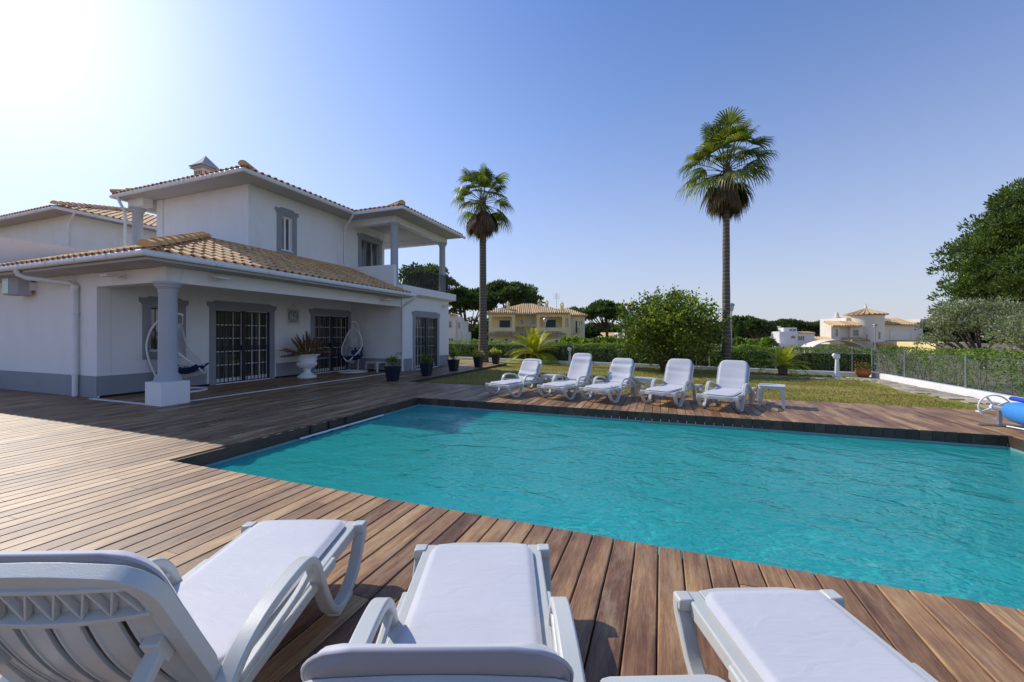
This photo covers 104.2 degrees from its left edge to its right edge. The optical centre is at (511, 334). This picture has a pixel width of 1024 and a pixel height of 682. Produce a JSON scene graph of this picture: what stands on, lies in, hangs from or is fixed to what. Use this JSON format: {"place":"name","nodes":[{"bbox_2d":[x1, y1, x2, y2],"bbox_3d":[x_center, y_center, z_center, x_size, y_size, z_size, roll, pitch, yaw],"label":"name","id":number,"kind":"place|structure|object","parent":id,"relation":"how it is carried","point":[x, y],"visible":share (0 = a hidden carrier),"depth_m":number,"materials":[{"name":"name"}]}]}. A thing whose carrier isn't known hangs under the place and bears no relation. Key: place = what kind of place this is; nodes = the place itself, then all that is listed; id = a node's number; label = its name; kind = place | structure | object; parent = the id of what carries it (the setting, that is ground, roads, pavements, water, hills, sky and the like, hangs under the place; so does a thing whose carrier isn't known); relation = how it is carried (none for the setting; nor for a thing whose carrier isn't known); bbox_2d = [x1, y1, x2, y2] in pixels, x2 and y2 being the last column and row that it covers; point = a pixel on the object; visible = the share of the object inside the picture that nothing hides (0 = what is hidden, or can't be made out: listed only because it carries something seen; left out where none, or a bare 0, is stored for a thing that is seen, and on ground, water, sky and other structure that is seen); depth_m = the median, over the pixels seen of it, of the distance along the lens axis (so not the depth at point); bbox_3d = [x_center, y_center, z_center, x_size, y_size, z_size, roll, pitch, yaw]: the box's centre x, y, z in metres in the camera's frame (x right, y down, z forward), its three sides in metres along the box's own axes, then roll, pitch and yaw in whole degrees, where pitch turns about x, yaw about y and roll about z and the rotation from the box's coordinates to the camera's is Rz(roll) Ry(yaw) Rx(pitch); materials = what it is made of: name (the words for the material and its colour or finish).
{"place":"outdoors","nodes":[
{"label":"outdoors","id":0,"kind":"place"},
{"bbox_2d":[0,0,1023,423],"label":"sky","id":1,"kind":"structure","parent":0,"point":[891,123],"materials":[{"name":"blue"}]},
{"bbox_2d":[598,332,621,339],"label":"house","id":2,"kind":"structure","parent":0,"point":[610,333],"depth_m":76.10,"materials":[{"name":"beige paint"}]},
{"bbox_2d":[622,302,646,349],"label":"house","id":3,"kind":"structure","parent":0,"point":[627,321],"depth_m":67.13,"materials":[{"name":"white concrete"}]},
{"bbox_2d":[423,359,1002,410],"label":"lawn","id":4,"kind":"structure","parent":0,"point":[963,404],"depth_m":12.19,"materials":[{"name":"green plant"}]},
{"bbox_2d":[450,164,512,361],"bbox_3d":[-1.678,-4.111,22.801,3.947,11.337,4.439,0,0,21],"label":"fan palm","id":5,"kind":"object","parent":4,"relation":"on","point":[482,224],"visible":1,"depth_m":22.62,"materials":[{"name":"green plant"}]},
{"bbox_2d":[503,327,558,364],"bbox_3d":[1.316,0.682,22.291,3.168,2.300,3.367,0,0,21],"label":"feather palm","id":6,"kind":"object","parent":4,"relation":"on","point":[535,349],"visible":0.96,"depth_m":21.82,"materials":[{"name":"green plant"}]},
{"bbox_2d":[567,347,571,360],"bbox_3d":[3.118,1.116,21.476,0.268,0.868,0.180,0,0,21],"label":"garden lamp","id":7,"kind":"object","parent":4,"relation":"on","point":[569,349],"visible":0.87,"depth_m":21.43,"materials":[{"name":"white paint"}]},
{"bbox_2d":[606,284,738,371],"bbox_3d":[6.506,-0.262,17.084,4.794,3.671,5.448,0,0,2],"label":"bush","id":8,"kind":"object","parent":4,"relation":"on","point":[665,325],"visible":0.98,"depth_m":15.89,"materials":[{"name":"green plant"}]},
{"bbox_2d":[675,106,781,360],"bbox_3d":[8.968,-3.818,16.645,4.259,10.744,3.829,0,0,-25],"label":"fan palm","id":9,"kind":"object","parent":4,"relation":"on","point":[726,197],"visible":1,"depth_m":16.54,"materials":[{"name":"green plant"}]},
{"bbox_2d":[756,345,812,376],"bbox_3d":[10.424,1.018,15.337,1.940,1.272,1.742,0,0,21],"label":"feather palm","id":10,"kind":"object","parent":4,"relation":"on","point":[782,363],"visible":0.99,"depth_m":15.19,"materials":[{"name":"green plant"}]},
{"bbox_2d":[832,353,841,376],"bbox_3d":[11.927,1.116,14.641,0.268,0.868,0.180,0,0,21],"label":"garden lamp","id":11,"kind":"object","parent":4,"relation":"on","point":[837,371],"visible":0.97,"depth_m":14.59,"materials":[{"name":"white paint"}]},
{"bbox_2d":[853,361,872,377],"bbox_3d":[12.781,1.264,14.532,0.602,0.572,0.595,0,0,21],"label":"flower pot","id":12,"kind":"object","parent":4,"relation":"on","point":[862,371],"visible":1,"depth_m":14.41,"materials":[{"name":"ceramic"}]},
{"bbox_2d":[472,342,1023,396],"bbox_3d":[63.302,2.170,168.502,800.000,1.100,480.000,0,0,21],"label":"ground","id":13,"kind":"structure","parent":0,"point":[969,362],"depth_m":18.79,"materials":[{"name":"green plant"}]},
{"bbox_2d":[4,363,739,675],"bbox_3d":[-6.557,1.532,10.838,34.100,0.075,22.080,0,0,21],"label":"deck base","id":14,"kind":"object","parent":13,"relation":"on","point":[607,570],"visible":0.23,"depth_m":2.31,"materials":[{"name":"brown wood"}]},
{"bbox_2d":[0,362,1023,681],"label":"deck","id":15,"kind":"structure","parent":14,"relation":"on","point":[86,474],"depth_m":3.15,"materials":[{"name":"brown wood"}]},
{"bbox_2d":[145,313,209,392],"bbox_3d":[-8.536,0.447,10.147,1.297,2.002,1.094,0,0,-17],"label":"egg chair","id":16,"kind":"object","parent":15,"relation":"on","point":[185,369],"visible":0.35,"depth_m":10.17,"materials":[{"name":"white paint"}]},
{"bbox_2d":[0,519,366,681],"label":"sun lounger","id":17,"kind":"object","parent":15,"relation":"on","point":[232,610],"visible":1,"depth_m":1.17,"materials":[{"name":"white plastic"}]},
{"bbox_2d":[0,156,465,406],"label":"villa","id":18,"kind":"object","parent":15,"relation":"on","point":[268,245],"visible":1,"depth_m":12.32,"materials":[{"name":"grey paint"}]},
{"bbox_2d":[2,277,36,295],"bbox_3d":[-12.364,-1.210,9.982,0.689,0.440,0.408,0,0,21],"label":"air conditioner unit","id":19,"kind":"object","parent":18,"relation":"attached to","point":[15,286],"visible":0.84,"depth_m":9.82,"materials":[{"name":"white metal"}]},
{"bbox_2d":[100,273,125,278],"bbox_3d":[-8.578,-1.274,8.587,0.260,0.108,0.357,0,0,21],"label":"wall lamp","id":20,"kind":"object","parent":18,"relation":"attached to","point":[123,276],"visible":1,"depth_m":8.49,"materials":[{"name":"metal"}]},
{"bbox_2d":[139,296,188,359],"bbox_3d":[-9.080,-0.177,10.387,0.195,1.595,1.100,0,0,21],"label":"window","id":21,"kind":"structure","parent":18,"relation":"in","point":[149,314],"depth_m":10.18,"materials":[{"name":"white paint"}]},
{"bbox_2d":[211,275,229,280],"bbox_3d":[-6.657,-1.294,9.070,0.357,0.108,0.260,0,0,21],"label":"wall lamp","id":22,"kind":"object","parent":18,"relation":"attached to","point":[215,277],"visible":1,"depth_m":9.03,"materials":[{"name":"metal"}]},
{"bbox_2d":[207,300,276,385],"bbox_3d":[-8.368,0.243,12.373,0.230,2.475,2.180,0,0,21],"label":"door","id":23,"kind":"structure","parent":18,"relation":"in","point":[239,339],"depth_m":12.27,"materials":[{"name":"white paint"}]},
{"bbox_2d":[275,206,298,255],"bbox_3d":[-7.683,-3.468,13.537,0.195,1.595,0.900,0,0,21],"label":"window","id":24,"kind":"structure","parent":18,"relation":"in","point":[283,223],"depth_m":13.57,"materials":[{"name":"white paint"}]},
{"bbox_2d":[286,304,299,324],"bbox_3d":[-7.660,-0.719,13.966,0.035,0.738,0.560,0,0,21],"label":"wall clock","id":25,"kind":"object","parent":18,"relation":"attached to","point":[292,316],"depth_m":13.94,"materials":[{"name":"metal"}]},
{"bbox_2d":[309,308,350,373],"bbox_3d":[-7.134,0.243,15.659,0.230,2.475,2.180,0,0,21],"label":"door","id":26,"kind":"structure","parent":18,"relation":"in","point":[333,328],"depth_m":15.60,"materials":[{"name":"white paint"}]},
{"bbox_2d":[357,233,382,266],"bbox_3d":[-6.229,-3.127,17.407,0.195,2.355,1.630,0,0,21],"label":"window","id":27,"kind":"structure","parent":18,"relation":"in","point":[367,251],"depth_m":17.34,"materials":[{"name":"white paint"}]},
{"bbox_2d":[412,310,439,369],"bbox_3d":[-3.787,0.237,17.318,0.230,2.485,2.180,0,0,21],"label":"door","id":28,"kind":"structure","parent":18,"relation":"in","point":[425,330],"depth_m":17.25,"materials":[{"name":"white paint"}]},
{"bbox_2d":[89,373,384,404],"bbox_3d":[-6.964,1.444,12.316,2.500,0.011,8.040,0,0,21],"label":"threshold strip","id":29,"kind":"object","parent":15,"relation":"on","point":[225,395],"visible":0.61,"depth_m":9.49,"materials":[{"name":"grey stone"}]},
{"bbox_2d":[280,332,331,377],"bbox_3d":[-7.076,0.631,13.543,1.450,1.638,1.530,0,0,4],"label":"urn","id":30,"kind":"object","parent":15,"relation":"on","point":[306,360],"visible":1,"depth_m":13.39,"materials":[{"name":"white paint"}]},
{"bbox_2d":[337,321,367,372],"bbox_3d":[-6.188,0.447,15.618,1.094,2.002,1.297,0,0,1],"label":"egg chair","id":31,"kind":"object","parent":15,"relation":"on","point":[357,351],"visible":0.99,"depth_m":15.63,"materials":[{"name":"white paint"}]},
{"bbox_2d":[365,361,386,371],"bbox_3d":[-5.357,1.250,15.739,0.600,0.400,0.600,0,0,21],"label":"side table","id":32,"kind":"object","parent":15,"relation":"on","point":[376,364],"visible":0.78,"depth_m":15.56,"materials":[{"name":"white plastic"}]},
{"bbox_2d":[384,352,401,380],"bbox_3d":[-3.737,0.980,12.540,0.533,0.941,0.578,0,0,-4],"label":"planter","id":33,"kind":"object","parent":15,"relation":"on","point":[392,372],"visible":1,"depth_m":12.45,"materials":[{"name":"plastic"}]},
{"bbox_2d":[419,353,433,375],"bbox_3d":[-2.978,1.052,14.123,0.550,0.796,0.544,0,0,7],"label":"planter","id":34,"kind":"object","parent":15,"relation":"on","point":[426,368],"visible":1,"depth_m":14.01,"materials":[{"name":"plastic"}]},
{"bbox_2d":[300,542,585,681],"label":"sun lounger","id":35,"kind":"object","parent":15,"relation":"on","point":[482,612],"visible":1,"depth_m":1.48,"materials":[{"name":"white plastic"}]},
{"bbox_2d":[447,351,459,370],"bbox_3d":[-2.337,1.034,15.995,0.580,0.831,0.562,0,0,21],"label":"planter","id":36,"kind":"object","parent":15,"relation":"on","point":[453,364],"visible":1,"depth_m":15.88,"materials":[{"name":"plastic"}]},
{"bbox_2d":[472,350,483,366],"bbox_3d":[-1.501,1.042,17.872,0.474,0.816,0.598,0,0,37],"label":"planter","id":37,"kind":"object","parent":15,"relation":"on","point":[478,361],"visible":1,"depth_m":17.77,"materials":[{"name":"plastic"}]},
{"bbox_2d":[490,347,501,363],"bbox_3d":[-0.806,1.034,19.869,0.586,0.831,0.674,0,0,17],"label":"planter","id":38,"kind":"object","parent":15,"relation":"on","point":[495,357],"visible":0.99,"depth_m":19.74,"materials":[{"name":"plastic"}]},
{"bbox_2d":[485,358,551,397],"bbox_3d":[0.235,1.034,9.990,0.736,0.837,1.967,0,0,39],"label":"sun lounger","id":39,"kind":"object","parent":15,"relation":"on","point":[529,372],"visible":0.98,"depth_m":9.97,"materials":[{"name":"white plastic"}]},
{"bbox_2d":[540,374,562,393],"bbox_3d":[1.011,1.235,10.142,0.460,0.430,0.460,0,0,31],"label":"side table","id":40,"kind":"object","parent":15,"relation":"on","point":[547,376],"visible":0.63,"depth_m":10.03,"materials":[{"name":"white plastic"}]},
{"bbox_2d":[537,353,603,399],"bbox_3d":[1.457,0.955,9.633,0.736,0.994,1.967,0,0,40],"label":"sun lounger","id":41,"kind":"object","parent":15,"relation":"on","point":[579,373],"visible":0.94,"depth_m":9.70,"materials":[{"name":"white plastic"}]},
{"bbox_2d":[174,363,1023,611],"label":"pool edge boards","id":42,"kind":"object","parent":15,"relation":"attached to","point":[210,457],"visible":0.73,"depth_m":6.63,"materials":[{"name":"brown wood"}]},
{"bbox_2d":[300,414,383,439],"bbox_3d":[-2.928,1.534,7.055,0.084,0.180,1.950,0,0,21],"label":"pool rail","id":43,"kind":"object","parent":42,"relation":"attached to","point":[330,430],"visible":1,"depth_m":6.75,"materials":[{"name":"white metal"}]},
{"bbox_2d":[579,358,644,402],"bbox_3d":[2.362,1.005,9.226,0.736,0.895,1.967,0,0,41],"label":"sun lounger","id":44,"kind":"object","parent":15,"relation":"on","point":[618,379],"visible":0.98,"depth_m":9.28,"materials":[{"name":"white plastic"}]},
{"bbox_2d":[212,404,1023,609],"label":"pool basin","id":45,"kind":"object","parent":15,"relation":"in","point":[596,511],"visible":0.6,"depth_m":6.58,"materials":[{"name":"teal tile"}]},
{"bbox_2d":[203,404,1023,467],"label":"waterline tiles","id":46,"kind":"object","parent":45,"relation":"attached to","point":[225,461],"visible":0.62,"depth_m":6.63,"materials":[{"name":"tile"}]},
{"bbox_2d":[211,406,1023,598],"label":"water","id":47,"kind":"structure","parent":45,"relation":"in","point":[737,451],"depth_m":5.56,"materials":[{"name":"teal liquid"}]},
{"bbox_2d":[631,377,654,396],"bbox_3d":[3.106,1.235,9.462,0.460,0.430,0.460,0,0,33],"label":"side table","id":48,"kind":"object","parent":15,"relation":"on","point":[648,380],"visible":0.52,"depth_m":9.32,"materials":[{"name":"white plastic"}]},
{"bbox_2d":[600,674,725,681],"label":"side table","id":49,"kind":"object","parent":15,"relation":"on","point":[686,678],"visible":1,"depth_m":1.20,"materials":[{"name":"white plastic"}]},
{"bbox_2d":[640,358,702,406],"bbox_3d":[3.551,1.000,8.779,0.736,0.906,1.967,0,0,41],"label":"sun lounger","id":50,"kind":"object","parent":15,"relation":"on","point":[678,376],"visible":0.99,"depth_m":8.84,"materials":[{"name":"white plastic"}]},
{"bbox_2d":[696,360,756,411],"bbox_3d":[4.480,1.000,8.238,0.736,0.906,1.967,0,0,41],"label":"sun lounger","id":51,"kind":"object","parent":15,"relation":"on","point":[732,382],"visible":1,"depth_m":8.30,"materials":[{"name":"white plastic"}]},
{"bbox_2d":[758,383,784,408],"bbox_3d":[5.300,1.235,8.136,0.460,0.430,0.460,0,0,35],"label":"side table","id":52,"kind":"object","parent":15,"relation":"on","point":[762,386],"visible":1,"depth_m":8.02,"materials":[{"name":"white plastic"}]},
{"bbox_2d":[673,587,938,681],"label":"sun lounger","id":53,"kind":"object","parent":15,"relation":"on","point":[767,634],"visible":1,"depth_m":1.49,"materials":[{"name":"white plastic"}]},
{"bbox_2d":[975,394,1023,427],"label":"cover roller","id":54,"kind":"object","parent":15,"relation":"on","point":[1012,411],"visible":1,"depth_m":6.09,"materials":[{"name":"metal"}]},
{"bbox_2d":[1006,425,1023,430],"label":"pole","id":55,"kind":"object","parent":15,"relation":"on","point":[1013,427],"visible":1,"depth_m":6.12,"materials":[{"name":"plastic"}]},
{"bbox_2d":[398,261,461,293],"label":"stone pine","id":56,"kind":"object","parent":13,"relation":"on","point":[433,268],"visible":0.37,"depth_m":60.00,"materials":[{"name":"green plant"}]},
{"bbox_2d":[449,313,470,343],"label":"stepped house","id":57,"kind":"structure","parent":13,"relation":"on","point":[458,327],"depth_m":46.30,"materials":[{"name":"white paint"}]},
{"bbox_2d":[449,286,504,331],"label":"stone pine","id":58,"kind":"object","parent":13,"relation":"on","point":[467,299],"visible":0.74,"depth_m":64.48,"materials":[{"name":"green plant"}]},
{"bbox_2d":[478,278,539,309],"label":"stone pine","id":59,"kind":"object","parent":13,"relation":"on","point":[512,292],"visible":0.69,"depth_m":69.45,"materials":[{"name":"green plant"}]},
{"bbox_2d":[512,294,544,305],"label":"stone pine","id":60,"kind":"object","parent":13,"relation":"on","point":[541,298],"visible":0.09,"depth_m":78.73,"materials":[{"name":"green plant"}]},
{"bbox_2d":[449,339,610,361],"bbox_3d":[0.198,0.940,23.995,11.942,1.431,1.182,0,0,33],"label":"hedge","id":61,"kind":"object","parent":13,"relation":"on","point":[464,350],"visible":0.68,"depth_m":23.50,"materials":[{"name":"green plant"}]},
{"bbox_2d":[487,293,587,345],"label":"yellow villa","id":62,"kind":"object","parent":13,"relation":"on","point":[506,323],"visible":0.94,"depth_m":59.01,"materials":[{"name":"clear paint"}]},
{"bbox_2d":[499,320,510,327],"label":"window","id":63,"kind":"structure","parent":62,"relation":"in","point":[502,323],"depth_m":60.12,"materials":[{"name":"black glass"}]},
{"bbox_2d":[546,319,556,327],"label":"window","id":64,"kind":"structure","parent":62,"relation":"in","point":[551,323],"depth_m":60.12,"materials":[{"name":"black glass"}]},
{"bbox_2d":[575,320,577,332],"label":"window","id":65,"kind":"structure","parent":62,"relation":"in","point":[576,321],"depth_m":61.96,"materials":[{"name":"black glass"}]},
{"bbox_2d":[543,318,546,344],"bbox_3d":[3.351,0.460,40.000,0.480,4.380,0.468,0,0,21],"label":"street lamp","id":66,"kind":"object","parent":13,"relation":"on","point":[545,320],"visible":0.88,"depth_m":39.95,"materials":[{"name":"metal"}]},
{"bbox_2d":[558,306,592,320],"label":"stone pine","id":67,"kind":"object","parent":13,"relation":"on","point":[575,308],"visible":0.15,"depth_m":93.39,"materials":[{"name":"green plant"}]},
{"bbox_2d":[581,299,626,336],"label":"stone pine","id":68,"kind":"object","parent":13,"relation":"on","point":[604,309],"visible":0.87,"depth_m":68.48,"materials":[{"name":"green plant"}]},
{"bbox_2d":[449,356,856,375],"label":"garden curb","id":69,"kind":"structure","parent":13,"relation":"on","point":[751,369],"depth_m":17.63,"materials":[{"name":"white concrete"}]},
{"bbox_2d":[509,343,868,371],"bbox_3d":[6.510,0.945,19.190,16.074,0.970,0.051,0,0,33],"label":"chain link fence","id":70,"kind":"object","parent":69,"relation":"on","point":[594,353],"visible":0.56,"depth_m":17.00,"materials":[{"name":"metal"}]},
{"bbox_2d":[608,342,708,365],"bbox_3d":[7.068,0.993,19.540,4.689,1.324,1.142,0,0,33],"label":"hedge","id":71,"kind":"object","parent":13,"relation":"on","point":[636,360],"visible":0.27,"depth_m":19.93,"materials":[{"name":"green plant"}]},
{"bbox_2d":[558,335,779,351],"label":"shrubs","id":72,"kind":"object","parent":13,"relation":"on","point":[769,341],"visible":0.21,"depth_m":31.27,"materials":[{"name":"green plant"}]},
{"bbox_2d":[730,303,734,350],"bbox_3d":[15.950,0.169,29.000,0.480,4.962,0.468,0,0,21],"label":"street lamp","id":73,"kind":"object","parent":13,"relation":"on","point":[732,306],"visible":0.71,"depth_m":28.93,"materials":[{"name":"metal"}]},
{"bbox_2d":[720,314,755,335],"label":"stone pine","id":74,"kind":"object","parent":13,"relation":"on","point":[735,318],"visible":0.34,"depth_m":86.42,"materials":[{"name":"green plant"}]},
{"bbox_2d":[734,320,745,338],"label":"cypress","id":75,"kind":"object","parent":13,"relation":"on","point":[741,332],"visible":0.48,"depth_m":54.63,"materials":[{"name":"green plant"}]},
{"bbox_2d":[471,320,1009,343],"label":"woodland","id":76,"kind":"object","parent":13,"relation":"on","point":[592,331],"visible":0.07,"depth_m":127.95,"materials":[{"name":"green plant"}]},
{"bbox_2d":[742,317,776,338],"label":"stone pine","id":77,"kind":"object","parent":13,"relation":"on","point":[759,325],"visible":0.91,"depth_m":82.28,"materials":[{"name":"green plant"}]},
{"bbox_2d":[760,320,790,336],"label":"stone pine","id":78,"kind":"object","parent":13,"relation":"on","point":[781,324],"visible":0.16,"depth_m":90.36,"materials":[{"name":"green plant"}]},
{"bbox_2d":[776,318,805,330],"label":"stone pine","id":79,"kind":"object","parent":13,"relation":"on","point":[794,323],"visible":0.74,"depth_m":117.37,"materials":[{"name":"green plant"}]},
{"bbox_2d":[708,343,877,371],"bbox_3d":[11.362,1.007,16.761,5.939,1.322,1.160,0,0,33],"label":"hedge","id":80,"kind":"object","parent":13,"relation":"on","point":[809,359],"visible":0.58,"depth_m":16.16,"materials":[{"name":"green plant"}]},
{"bbox_2d":[797,321,819,331],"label":"stone pine","id":81,"kind":"object","parent":13,"relation":"on","point":[809,323],"visible":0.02,"depth_m":124.19,"materials":[{"name":"green plant"}]},
{"bbox_2d":[801,322,819,336],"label":"stone pine","id":82,"kind":"object","parent":13,"relation":"on","point":[812,326],"visible":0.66,"depth_m":117.12,"materials":[{"name":"green plant"}]},
{"bbox_2d":[801,339,864,353],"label":"vaulted canopy","id":83,"kind":"object","parent":13,"relation":"on","point":[818,344],"visible":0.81,"depth_m":51.47,"materials":[{"name":"white fabric"}]},
{"bbox_2d":[814,303,928,351],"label":"tower villa","id":84,"kind":"object","parent":13,"relation":"on","point":[857,327],"visible":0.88,"depth_m":62.80,"materials":[{"name":"white paint"}]},
{"bbox_2d":[853,329,858,336],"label":"window","id":85,"kind":"structure","parent":84,"relation":"in","point":[855,331],"depth_m":62.72,"materials":[{"name":"grey glass"}]},
{"bbox_2d":[873,323,877,358],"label":"street lamp","id":86,"kind":"object","parent":13,"relation":"on","point":[875,325],"visible":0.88,"depth_m":43.95,"materials":[{"name":"metal"}]},
{"bbox_2d":[885,341,969,354],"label":"house","id":87,"kind":"structure","parent":13,"relation":"on","point":[904,343],"depth_m":56.97,"materials":[{"name":"beige paint"}]},
{"bbox_2d":[869,372,1022,402],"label":"garden curb","id":88,"kind":"structure","parent":13,"relation":"on","point":[974,393],"depth_m":10.80,"materials":[{"name":"white concrete"}]},
{"bbox_2d":[871,348,1023,397],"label":"chain link fence","id":89,"kind":"object","parent":88,"relation":"on","point":[965,368],"visible":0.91,"depth_m":10.77,"materials":[{"name":"metal"}]},
{"bbox_2d":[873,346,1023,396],"bbox_3d":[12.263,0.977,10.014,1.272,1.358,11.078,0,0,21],"label":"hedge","id":90,"kind":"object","parent":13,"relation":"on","point":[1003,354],"visible":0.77,"depth_m":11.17,"materials":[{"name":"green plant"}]},
{"bbox_2d":[913,294,1023,369],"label":"olive tree","id":91,"kind":"object","parent":13,"relation":"on","point":[970,316],"visible":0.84,"depth_m":21.03,"materials":[{"name":"green plant"}]},
{"bbox_2d":[926,177,1023,320],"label":"stone pine","id":92,"kind":"object","parent":13,"relation":"on","point":[990,254],"visible":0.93,"depth_m":27.02,"materials":[{"name":"green plant"}]},
{"bbox_2d":[980,305,1023,353],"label":"olive tree","id":93,"kind":"object","parent":13,"relation":"on","point":[1012,328],"visible":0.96,"depth_m":17.35,"materials":[{"name":"green plant"}]},
{"bbox_2d":[771,326,816,347],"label":"white house","id":94,"kind":"structure","parent":0,"point":[786,337],"depth_m":78.90,"materials":[{"name":"white paint"}]},
{"bbox_2d":[750,375,1004,410],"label":"path","id":95,"kind":"structure","parent":0,"point":[923,390],"depth_m":11.06,"materials":[{"name":"white concrete"}]}
]}

